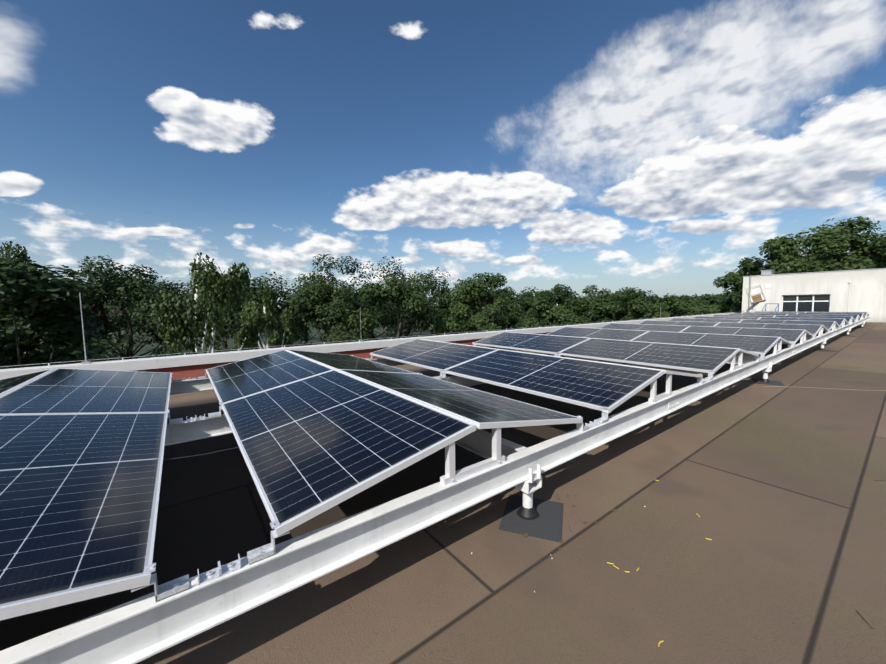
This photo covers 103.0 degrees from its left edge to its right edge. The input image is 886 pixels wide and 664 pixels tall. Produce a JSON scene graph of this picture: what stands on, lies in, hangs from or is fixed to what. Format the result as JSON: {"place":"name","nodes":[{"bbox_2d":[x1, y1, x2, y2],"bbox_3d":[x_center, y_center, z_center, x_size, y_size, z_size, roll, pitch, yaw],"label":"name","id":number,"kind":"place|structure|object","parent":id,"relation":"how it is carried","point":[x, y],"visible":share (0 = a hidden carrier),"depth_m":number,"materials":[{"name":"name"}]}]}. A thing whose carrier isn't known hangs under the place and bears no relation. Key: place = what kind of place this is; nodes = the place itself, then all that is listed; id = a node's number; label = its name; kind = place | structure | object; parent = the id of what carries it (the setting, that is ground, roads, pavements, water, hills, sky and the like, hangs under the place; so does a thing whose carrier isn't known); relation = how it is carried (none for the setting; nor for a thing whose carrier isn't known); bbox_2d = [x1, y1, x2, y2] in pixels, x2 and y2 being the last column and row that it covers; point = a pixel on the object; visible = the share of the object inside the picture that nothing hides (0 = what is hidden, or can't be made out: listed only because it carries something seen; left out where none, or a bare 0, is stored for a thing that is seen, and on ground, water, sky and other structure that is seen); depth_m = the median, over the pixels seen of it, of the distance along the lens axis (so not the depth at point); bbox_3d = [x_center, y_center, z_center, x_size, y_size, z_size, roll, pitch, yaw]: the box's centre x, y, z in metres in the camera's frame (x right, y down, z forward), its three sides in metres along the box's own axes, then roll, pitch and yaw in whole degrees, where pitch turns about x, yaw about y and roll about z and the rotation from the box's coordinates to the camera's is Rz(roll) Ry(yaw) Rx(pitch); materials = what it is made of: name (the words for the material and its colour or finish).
{"place":"outdoors","nodes":[
{"label":"outdoors","id":0,"kind":"place"},
{"bbox_2d":[108,306,546,360],"bbox_3d":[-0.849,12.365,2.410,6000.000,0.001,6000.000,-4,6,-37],"label":"terrain ground","id":1,"kind":"structure","parent":0,"point":[316,339],"depth_m":134.04,"materials":[{"name":"green plant"}]},
{"bbox_2d":[0,241,83,368],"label":"birch tree","id":2,"kind":"object","parent":1,"relation":"on","point":[22,256],"visible":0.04,"depth_m":15.34,"materials":[{"name":"green plant"}]},
{"bbox_2d":[0,257,96,368],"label":"oak tree","id":3,"kind":"object","parent":1,"relation":"on","point":[33,295],"visible":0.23,"depth_m":9.17,"materials":[{"name":"green plant"}]},
{"bbox_2d":[0,304,111,364],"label":"tree","id":4,"kind":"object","parent":1,"relation":"on","point":[104,326],"depth_m":33.34,"materials":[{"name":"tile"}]},
{"bbox_2d":[0,265,118,368],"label":"oak tree","id":5,"kind":"object","parent":1,"relation":"on","point":[36,355],"visible":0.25,"depth_m":11.36,"materials":[{"name":"green plant"}]},
{"bbox_2d":[83,272,152,359],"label":"broadleaf tree","id":6,"kind":"object","parent":1,"relation":"on","point":[116,321],"visible":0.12,"depth_m":47.45,"materials":[{"name":"green plant"}]},
{"bbox_2d":[98,300,140,351],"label":"broadleaf tree","id":7,"kind":"object","parent":1,"relation":"on","point":[109,308],"visible":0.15,"depth_m":96.99,"materials":[{"name":"green plant"}]},
{"bbox_2d":[57,255,191,359],"bbox_3d":[-28.237,1.993,31.636,9.242,17.015,10.096,2,5,35],"label":"oak tree","id":8,"kind":"object","parent":1,"relation":"on","point":[129,287],"visible":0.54,"depth_m":29.67,"materials":[{"name":"green plant"}]},
{"bbox_2d":[124,275,248,346],"bbox_3d":[-31.058,0.977,43.863,13.301,17.190,14.186,-4,6,-37],"label":"oak tree","id":9,"kind":"object","parent":1,"relation":"on","point":[146,307],"visible":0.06,"depth_m":39.78,"materials":[{"name":"green plant"}]},
{"bbox_2d":[150,252,258,357],"bbox_3d":[-10.779,4.000,16.280,4.525,14.895,4.440,-4,6,-37],"label":"birch tree","id":10,"kind":"object","parent":1,"relation":"on","point":[218,288],"visible":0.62,"depth_m":14.79,"materials":[{"name":"green plant"}]},
{"bbox_2d":[172,270,319,354],"bbox_3d":[-20.581,1.655,37.687,14.316,16.548,12.457,-4,6,-37],"label":"oak tree","id":11,"kind":"object","parent":1,"relation":"on","point":[254,291],"visible":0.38,"depth_m":35.90,"materials":[{"name":"green plant"}]},
{"bbox_2d":[224,287,281,333],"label":"oak tree","id":12,"kind":"object","parent":1,"relation":"on","point":[262,309],"visible":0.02,"depth_m":58.05,"materials":[{"name":"green plant"}]},
{"bbox_2d":[228,286,296,350],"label":"birch tree","id":13,"kind":"object","parent":1,"relation":"on","point":[253,314],"visible":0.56,"depth_m":21.40,"materials":[{"name":"green plant"}]},
{"bbox_2d":[272,291,331,343],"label":"oak tree","id":14,"kind":"object","parent":1,"relation":"on","point":[279,314],"visible":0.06,"depth_m":62.02,"materials":[{"name":"green plant"}]},
{"bbox_2d":[287,279,374,346],"bbox_3d":[-7.794,3.361,25.971,5.453,14.574,5.887,0,4,7],"label":"broadleaf tree","id":15,"kind":"object","parent":1,"relation":"on","point":[332,310],"visible":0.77,"depth_m":24.20,"materials":[{"name":"green plant"}]},
{"bbox_2d":[281,254,385,335],"bbox_3d":[-12.055,0.193,41.574,12.413,18.567,11.019,-4,6,-37],"label":"oak tree","id":16,"kind":"object","parent":1,"relation":"on","point":[323,279],"visible":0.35,"depth_m":39.97,"materials":[{"name":"green plant"}]},
{"bbox_2d":[345,285,403,337],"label":"broadleaf tree","id":17,"kind":"object","parent":1,"relation":"on","point":[386,323],"depth_m":61.93,"materials":[{"name":"green plant"}]},
{"bbox_2d":[364,302,407,339],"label":"broadleaf tree","id":18,"kind":"object","parent":1,"relation":"on","point":[382,330],"depth_m":80.00,"materials":[{"name":"green plant"}]},
{"bbox_2d":[345,273,453,341],"bbox_3d":[-2.861,3.296,25.050,7.836,14.753,7.484,-4,6,-37],"label":"broadleaf tree","id":19,"kind":"object","parent":1,"relation":"on","point":[395,290],"visible":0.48,"depth_m":23.91,"materials":[{"name":"green plant"}]},
{"bbox_2d":[358,256,451,337],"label":"oak tree","id":20,"kind":"object","parent":1,"relation":"on","point":[436,292],"visible":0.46,"depth_m":46.79,"materials":[{"name":"green plant"}]},
{"bbox_2d":[430,277,507,333],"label":"oak tree","id":21,"kind":"object","parent":1,"relation":"on","point":[446,296],"visible":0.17,"depth_m":44.93,"materials":[{"name":"green plant"}]},
{"bbox_2d":[434,272,524,334],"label":"broadleaf tree","id":22,"kind":"object","parent":1,"relation":"on","point":[471,293],"visible":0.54,"depth_m":25.16,"materials":[{"name":"green plant"}]},
{"bbox_2d":[458,288,525,320],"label":"oak tree","id":23,"kind":"object","parent":1,"relation":"on","point":[505,291],"visible":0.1,"depth_m":54.96,"materials":[{"name":"green plant"}]},
{"bbox_2d":[474,296,520,329],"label":"broadleaf tree","id":24,"kind":"object","parent":1,"relation":"on","point":[508,322],"visible":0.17,"depth_m":33.80,"materials":[{"name":"green plant"}]},
{"bbox_2d":[501,286,538,327],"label":"oak tree","id":25,"kind":"object","parent":1,"relation":"on","point":[526,305],"visible":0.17,"depth_m":56.00,"materials":[{"name":"green plant"}]},
{"bbox_2d":[500,286,552,326],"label":"oak tree","id":26,"kind":"object","parent":1,"relation":"on","point":[529,294],"visible":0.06,"depth_m":64.24,"materials":[{"name":"green plant"}]},
{"bbox_2d":[516,284,593,328],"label":"broadleaf tree","id":27,"kind":"object","parent":1,"relation":"on","point":[556,315],"visible":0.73,"depth_m":30.94,"materials":[{"name":"green plant"}]},
{"bbox_2d":[540,283,571,326],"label":"birch tree","id":28,"kind":"object","parent":1,"relation":"on","point":[565,304],"visible":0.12,"depth_m":38.43,"materials":[{"name":"green plant"}]},
{"bbox_2d":[546,289,580,325],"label":"oak tree","id":29,"kind":"object","parent":1,"relation":"on","point":[573,297],"visible":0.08,"depth_m":65.32,"materials":[{"name":"green plant"}]},
{"bbox_2d":[573,285,621,320],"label":"broadleaf tree","id":30,"kind":"object","parent":1,"relation":"on","point":[587,290],"visible":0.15,"depth_m":45.55,"materials":[{"name":"green plant"}]},
{"bbox_2d":[580,287,649,322],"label":"broadleaf tree","id":31,"kind":"object","parent":1,"relation":"on","point":[638,307],"visible":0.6,"depth_m":38.56,"materials":[{"name":"green plant"}]},
{"bbox_2d":[609,289,658,319],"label":"oak tree","id":32,"kind":"object","parent":1,"relation":"on","point":[640,294],"visible":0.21,"depth_m":66.33,"materials":[{"name":"green plant"}]},
{"bbox_2d":[623,287,660,312],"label":"oak tree","id":33,"kind":"object","parent":1,"relation":"on","point":[645,297],"visible":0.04,"depth_m":75.00,"materials":[{"name":"green plant"}]},
{"bbox_2d":[644,293,701,318],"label":"broadleaf tree","id":34,"kind":"object","parent":1,"relation":"on","point":[670,304],"visible":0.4,"depth_m":45.98,"materials":[{"name":"green plant"}]},
{"bbox_2d":[669,295,692,301],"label":"oak tree","id":35,"kind":"object","parent":1,"relation":"on","point":[685,297],"visible":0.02,"depth_m":84.74,"materials":[{"name":"green plant"}]},
{"bbox_2d":[668,299,711,312],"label":"broadleaf tree","id":36,"kind":"object","parent":1,"relation":"on","point":[695,302],"visible":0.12,"depth_m":54.13,"materials":[{"name":"green plant"}]},
{"bbox_2d":[670,302,710,315],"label":"broadleaf tree","id":37,"kind":"object","parent":1,"relation":"on","point":[703,309],"visible":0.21,"depth_m":50.78,"materials":[{"name":"green plant"}]},
{"bbox_2d":[689,293,710,297],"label":"oak tree","id":38,"kind":"object","parent":1,"relation":"on","point":[701,296],"visible":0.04,"depth_m":115.46,"materials":[{"name":"green plant"}]},
{"bbox_2d":[690,293,721,305],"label":"oak tree","id":39,"kind":"object","parent":1,"relation":"on","point":[711,299],"visible":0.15,"depth_m":92.78,"materials":[{"name":"green plant"}]},
{"bbox_2d":[702,293,732,301],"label":"oak tree","id":40,"kind":"object","parent":1,"relation":"on","point":[723,296],"visible":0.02,"depth_m":102.77,"materials":[{"name":"green plant"}]},
{"bbox_2d":[706,266,760,313],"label":"broadleaf tree","id":41,"kind":"object","parent":1,"relation":"on","point":[724,283],"visible":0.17,"depth_m":42.61,"materials":[{"name":"green plant"}]},
{"bbox_2d":[718,239,821,312],"bbox_3d":[35.221,-0.441,38.257,8.902,19.162,9.102,-4,6,-37],"label":"broadleaf tree","id":42,"kind":"object","parent":1,"relation":"on","point":[748,264],"visible":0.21,"depth_m":38.15,"materials":[{"name":"green plant"}]},
{"bbox_2d":[738,225,885,293],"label":"broadleaf tree","id":43,"kind":"object","parent":1,"relation":"on","point":[783,247],"visible":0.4,"depth_m":31.76,"materials":[{"name":"green plant"}]},
{"bbox_2d":[793,228,885,272],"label":"broadleaf tree","id":44,"kind":"object","parent":1,"relation":"on","point":[864,239],"visible":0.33,"depth_m":30.29,"materials":[{"name":"green plant"}]},
{"bbox_2d":[796,216,885,269],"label":"broadleaf tree","id":45,"kind":"object","parent":1,"relation":"on","point":[862,224],"visible":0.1,"depth_m":32.88,"materials":[{"name":"green plant"}]},
{"bbox_2d":[859,255,885,268],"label":"broadleaf tree","id":46,"kind":"object","parent":1,"relation":"on","point":[880,265],"visible":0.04,"depth_m":29.83,"materials":[{"name":"green plant"}]},
{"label":"building body","id":47,"kind":"object","parent":1,"relation":"on","visible":0},
{"bbox_2d":[0,322,885,663],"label":"roof surface","id":48,"kind":"object","parent":47,"relation":"on","point":[776,496],"depth_m":2.15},
{"bbox_2d":[498,464,562,542],"bbox_3d":[0.634,1.114,2.480,0.401,0.379,0.460,1,5,20],"label":"beam support","id":49,"kind":"object","parent":48,"relation":"on","point":[529,514],"visible":0.9,"depth_m":2.45,"materials":[{"name":"white paint"}]},
{"bbox_2d":[625,363,643,366],"bbox_3d":[4.539,0.608,8.337,0.400,0.379,0.460,1,5,27],"label":"beam support","id":50,"kind":"object","parent":48,"relation":"on","point":[630,364],"visible":0.21,"depth_m":8.31,"materials":[{"name":"white paint"}]},
{"bbox_2d":[455,319,858,458],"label":"steel cross beams","id":51,"kind":"structure","parent":50,"relation":"on","point":[478,442],"depth_m":2.85,"materials":[{"name":"grey metal"}]},
{"bbox_2d":[170,346,515,394],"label":"steel beam","id":52,"kind":"structure","parent":51,"relation":"attached to","point":[181,386],"depth_m":5.16,"materials":[{"name":"white metal"}]},
{"bbox_2d":[164,356,599,445],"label":"steel beam","id":53,"kind":"structure","parent":51,"relation":"attached to","point":[185,431],"depth_m":3.30,"materials":[{"name":"grey metal"}]},
{"bbox_2d":[131,313,868,601],"bbox_3d":[8.401,-0.075,11.180,37.326,0.261,4.720,-4,6,-37],"label":"mounting frame","id":54,"kind":"object","parent":53,"relation":"on","point":[181,584],"visible":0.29,"depth_m":2.11,"materials":[{"name":"metal"}]},
{"bbox_2d":[0,369,53,395],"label":"solar panel","id":55,"kind":"object","parent":54,"relation":"on","point":[7,385],"visible":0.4,"depth_m":3.76,"materials":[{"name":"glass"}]},
{"bbox_2d":[0,413,167,620],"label":"solar panel","id":56,"kind":"object","parent":54,"relation":"on","point":[79,497],"visible":0.94,"depth_m":1.58,"materials":[{"name":"glass"}]},
{"bbox_2d":[0,368,171,414],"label":"solar panel","id":57,"kind":"object","parent":54,"relation":"on","point":[69,391],"visible":0.85,"depth_m":3.42,"materials":[{"name":"glass"}]},
{"bbox_2d":[206,350,333,403],"bbox_3d":[-2.402,0.512,4.663,1.134,0.035,2.384,-17,13,-35],"label":"solar panel","id":58,"kind":"object","parent":54,"relation":"on","point":[241,379],"visible":0.79,"depth_m":4.35,"materials":[{"name":"glass"}]},
{"bbox_2d":[221,370,475,535],"bbox_3d":[-0.962,0.641,2.743,1.134,0.035,2.384,-17,13,-35],"label":"solar panel","id":59,"kind":"object","parent":54,"relation":"on","point":[312,447],"visible":0.98,"depth_m":2.20,"materials":[{"name":"glass"}]},
{"bbox_2d":[286,350,416,373],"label":"solar panel","id":60,"kind":"object","parent":54,"relation":"on","point":[339,361],"visible":0.69,"depth_m":5.07,"materials":[{"name":"glass"}]},
{"bbox_2d":[163,350,627,460],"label":"dc cables","id":61,"kind":"object","parent":54,"relation":"on","point":[238,447],"depth_m":3.26,"materials":[{"name":"black rubber"}]},
{"bbox_2d":[370,339,498,371],"bbox_3d":[-0.269,0.360,6.255,1.134,0.035,2.384,-17,13,-35],"label":"solar panel","id":62,"kind":"object","parent":54,"relation":"on","point":[433,355],"visible":0.81,"depth_m":6.00,"materials":[{"name":"glass"}]},
{"bbox_2d":[338,369,582,428],"bbox_3d":[-0.046,0.576,3.426,1.134,0.035,2.384,9,-2,-37],"label":"solar panel","id":63,"kind":"object","parent":54,"relation":"on","point":[479,409],"visible":0.85,"depth_m":2.93,"materials":[{"name":"glass"}]},
{"bbox_2d":[472,332,589,354],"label":"solar panel","id":64,"kind":"object","parent":54,"relation":"on","point":[549,344],"visible":0.88,"depth_m":7.63,"materials":[{"name":"glass"}]},
{"bbox_2d":[444,349,664,412],"bbox_3d":[1.172,0.489,4.335,1.134,0.035,2.384,-17,13,-35],"label":"solar panel","id":65,"kind":"object","parent":54,"relation":"on","point":[593,385],"visible":0.9,"depth_m":3.97,"materials":[{"name":"glass"}]},
{"bbox_2d":[546,327,648,340],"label":"solar panel","id":66,"kind":"object","parent":54,"relation":"on","point":[620,334],"visible":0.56,"depth_m":9.33,"materials":[{"name":"glass"}]},
{"bbox_2d":[501,349,702,377],"bbox_3d":[2.088,0.424,5.017,1.134,0.035,2.384,9,-2,-37],"label":"solar panel","id":67,"kind":"object","parent":54,"relation":"on","point":[681,373],"visible":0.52,"depth_m":4.10,"materials":[{"name":"glass"}]},
{"bbox_2d":[601,323,689,331],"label":"solar panel","id":68,"kind":"object","parent":54,"relation":"on","point":[665,328],"visible":0.52,"depth_m":10.99,"materials":[{"name":"glass"}]},
{"bbox_2d":[558,338,739,373],"bbox_3d":[3.306,0.337,5.926,1.134,0.035,2.384,-17,13,-35],"label":"solar panel","id":69,"kind":"object","parent":54,"relation":"on","point":[705,359],"visible":0.92,"depth_m":5.65,"materials":[{"name":"glass"}]},
{"bbox_2d":[597,338,758,356],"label":"solar panel","id":70,"kind":"object","parent":54,"relation":"on","point":[746,353],"visible":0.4,"depth_m":5.90,"materials":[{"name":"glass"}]},
{"bbox_2d":[639,320,719,326],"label":"solar panel","id":71,"kind":"object","parent":54,"relation":"on","point":[689,323],"visible":0.42,"depth_m":12.67,"materials":[{"name":"glass"}]},
{"bbox_2d":[631,331,779,353],"bbox_3d":[5.440,0.185,7.517,1.134,0.035,2.384,-17,13,-35],"label":"solar panel","id":72,"kind":"object","parent":54,"relation":"on","point":[759,344],"visible":0.81,"depth_m":7.32,"materials":[{"name":"glass"}]},
{"bbox_2d":[669,318,742,322],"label":"solar panel","id":73,"kind":"object","parent":54,"relation":"on","point":[708,320],"visible":0.33,"depth_m":14.24,"materials":[{"name":"glass"}]},
{"bbox_2d":[662,331,791,344],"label":"solar panel","id":74,"kind":"object","parent":54,"relation":"on","point":[784,341],"visible":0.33,"depth_m":7.50,"materials":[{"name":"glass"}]},
{"bbox_2d":[694,316,760,319],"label":"solar panel","id":75,"kind":"object","parent":54,"relation":"on","point":[711,317],"visible":0.23,"depth_m":15.91,"materials":[{"name":"glass"}]},
{"bbox_2d":[681,326,805,342],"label":"solar panel","id":76,"kind":"object","parent":54,"relation":"on","point":[792,335],"visible":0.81,"depth_m":8.98,"materials":[{"name":"glass"}]},
{"bbox_2d":[713,315,774,316],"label":"solar panel","id":77,"kind":"object","parent":54,"relation":"on","point":[744,315],"visible":0.29,"depth_m":17.52,"materials":[{"name":"glass"}]},
{"bbox_2d":[729,313,786,315],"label":"solar panel","id":78,"kind":"object","parent":54,"relation":"on","point":[757,314],"visible":0.25,"depth_m":19.18,"materials":[{"name":"glass"}]},
{"bbox_2d":[708,326,812,335],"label":"solar panel","id":79,"kind":"object","parent":54,"relation":"on","point":[808,334],"visible":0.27,"depth_m":9.05,"materials":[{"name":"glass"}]},
{"bbox_2d":[714,322,822,335],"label":"solar panel","id":80,"kind":"object","parent":54,"relation":"on","point":[813,329],"visible":0.69,"depth_m":10.62,"materials":[{"name":"glass"}]},
{"bbox_2d":[742,312,796,313],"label":"solar panel","id":81,"kind":"object","parent":54,"relation":"on","point":[765,313],"visible":0.27,"depth_m":21.05,"materials":[{"name":"glass"}]},
{"bbox_2d":[755,311,805,312],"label":"solar panel","id":82,"kind":"object","parent":54,"relation":"on","point":[779,312],"visible":0.31,"depth_m":22.38,"materials":[{"name":"glass"}]},
{"bbox_2d":[739,319,834,329],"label":"solar panel","id":83,"kind":"object","parent":54,"relation":"on","point":[828,325],"visible":0.44,"depth_m":12.26,"materials":[{"name":"glass"}]},
{"bbox_2d":[758,317,844,325],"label":"solar panel","id":84,"kind":"object","parent":54,"relation":"on","point":[839,321],"visible":0.44,"depth_m":13.82,"materials":[{"name":"glass"}]},
{"bbox_2d":[775,315,852,322],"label":"solar panel","id":85,"kind":"object","parent":54,"relation":"on","point":[848,318],"visible":0.46,"depth_m":15.48,"materials":[{"name":"glass"}]},
{"bbox_2d":[786,314,857,320],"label":"solar panel","id":86,"kind":"object","parent":54,"relation":"on","point":[855,317],"visible":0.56,"depth_m":17.25,"materials":[{"name":"glass"}]},
{"bbox_2d":[797,313,863,318],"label":"solar panel","id":87,"kind":"object","parent":54,"relation":"on","point":[860,314],"visible":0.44,"depth_m":18.53,"materials":[{"name":"glass"}]},
{"bbox_2d":[806,312,867,316],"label":"solar panel","id":88,"kind":"object","parent":54,"relation":"on","point":[865,313],"visible":0.38,"depth_m":20.29,"materials":[{"name":"glass"}]},
{"bbox_2d":[0,316,870,663],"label":"steel beam","id":89,"kind":"structure","parent":51,"relation":"attached to","point":[142,628],"depth_m":1.57,"materials":[{"name":"white metal"}]},
{"bbox_2d":[668,317,867,409],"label":"beam splice plates","id":90,"kind":"object","parent":89,"relation":"on","point":[674,401],"visible":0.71,"depth_m":3.98,"materials":[{"name":"white paint"}]},
{"bbox_2d":[607,480,711,646],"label":"catkins on roof","id":91,"kind":"object","parent":48,"relation":"on","point":[638,569],"visible":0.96,"depth_m":1.98,"materials":[{"name":"yellow plant"}]},
{"bbox_2d":[524,380,884,628],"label":"debris leaves twigs","id":92,"kind":"object","parent":48,"relation":"on","point":[526,535],"visible":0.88,"depth_m":2.40,"materials":[{"name":"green plant"}]},
{"bbox_2d":[741,285,765,313],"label":"lift work platform","id":93,"kind":"structure","parent":48,"relation":"on","point":[757,299],"depth_m":25.45,"materials":[{"name":"grey metal"}]},
{"bbox_2d":[752,362,784,385],"bbox_3d":[5.956,0.735,6.449,0.400,0.379,0.460,2,5,34],"label":"beam support","id":94,"kind":"object","parent":48,"relation":"on","point":[765,379],"visible":0.96,"depth_m":6.42,"materials":[{"name":"white paint"}]},
{"bbox_2d":[762,303,778,311],"bbox_3d":[23.887,-1.442,25.684,1.000,1.271,0.743,-4,6,-37],"label":"railing","id":95,"kind":"object","parent":48,"relation":"on","point":[772,303],"visible":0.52,"depth_m":25.70,"materials":[{"name":"white metal"}]},
{"bbox_2d":[742,268,885,321],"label":"penthouse","id":96,"kind":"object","parent":48,"relation":"on","point":[826,291],"visible":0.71,"depth_m":24.63,"materials":[{"name":"paint"}]},
{"bbox_2d":[748,277,850,311],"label":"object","id":97,"kind":"object","parent":96,"relation":"attached to","point":[766,285],"visible":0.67,"depth_m":26.94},
{"bbox_2d":[762,386,885,390],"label":"roof cable","id":98,"kind":"object","parent":48,"relation":"on","point":[824,388],"visible":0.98,"depth_m":5.92,"materials":[{"name":"beige"}]},
{"bbox_2d":[811,338,838,351],"bbox_3d":[11.277,0.356,10.418,0.402,0.379,0.460,0,5,13],"label":"beam support","id":99,"kind":"object","parent":48,"relation":"on","point":[822,346],"visible":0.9,"depth_m":10.39,"materials":[{"name":"white paint"}]},
{"bbox_2d":[839,327,858,336],"bbox_3d":[16.600,-0.023,14.387,0.400,0.379,0.460,1,5,27],"label":"beam support","id":100,"kind":"object","parent":48,"relation":"on","point":[848,331],"visible":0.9,"depth_m":14.37,"materials":[{"name":"white paint"}]},
{"bbox_2d":[0,312,741,380],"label":"roof parapet","id":101,"kind":"structure","parent":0,"point":[182,367],"depth_m":8.09,"materials":[{"name":"white metal"}]},
{"bbox_2d":[2,293,739,366],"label":"lightning protection","id":102,"kind":"object","parent":101,"relation":"on","point":[86,362],"visible":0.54,"depth_m":7.26,"materials":[{"name":"white metal"}]},
{"bbox_2d":[0,0,885,306],"label":"sky","id":103,"kind":"structure","parent":0,"point":[655,146],"materials":[{"name":"blue"}]}
]}

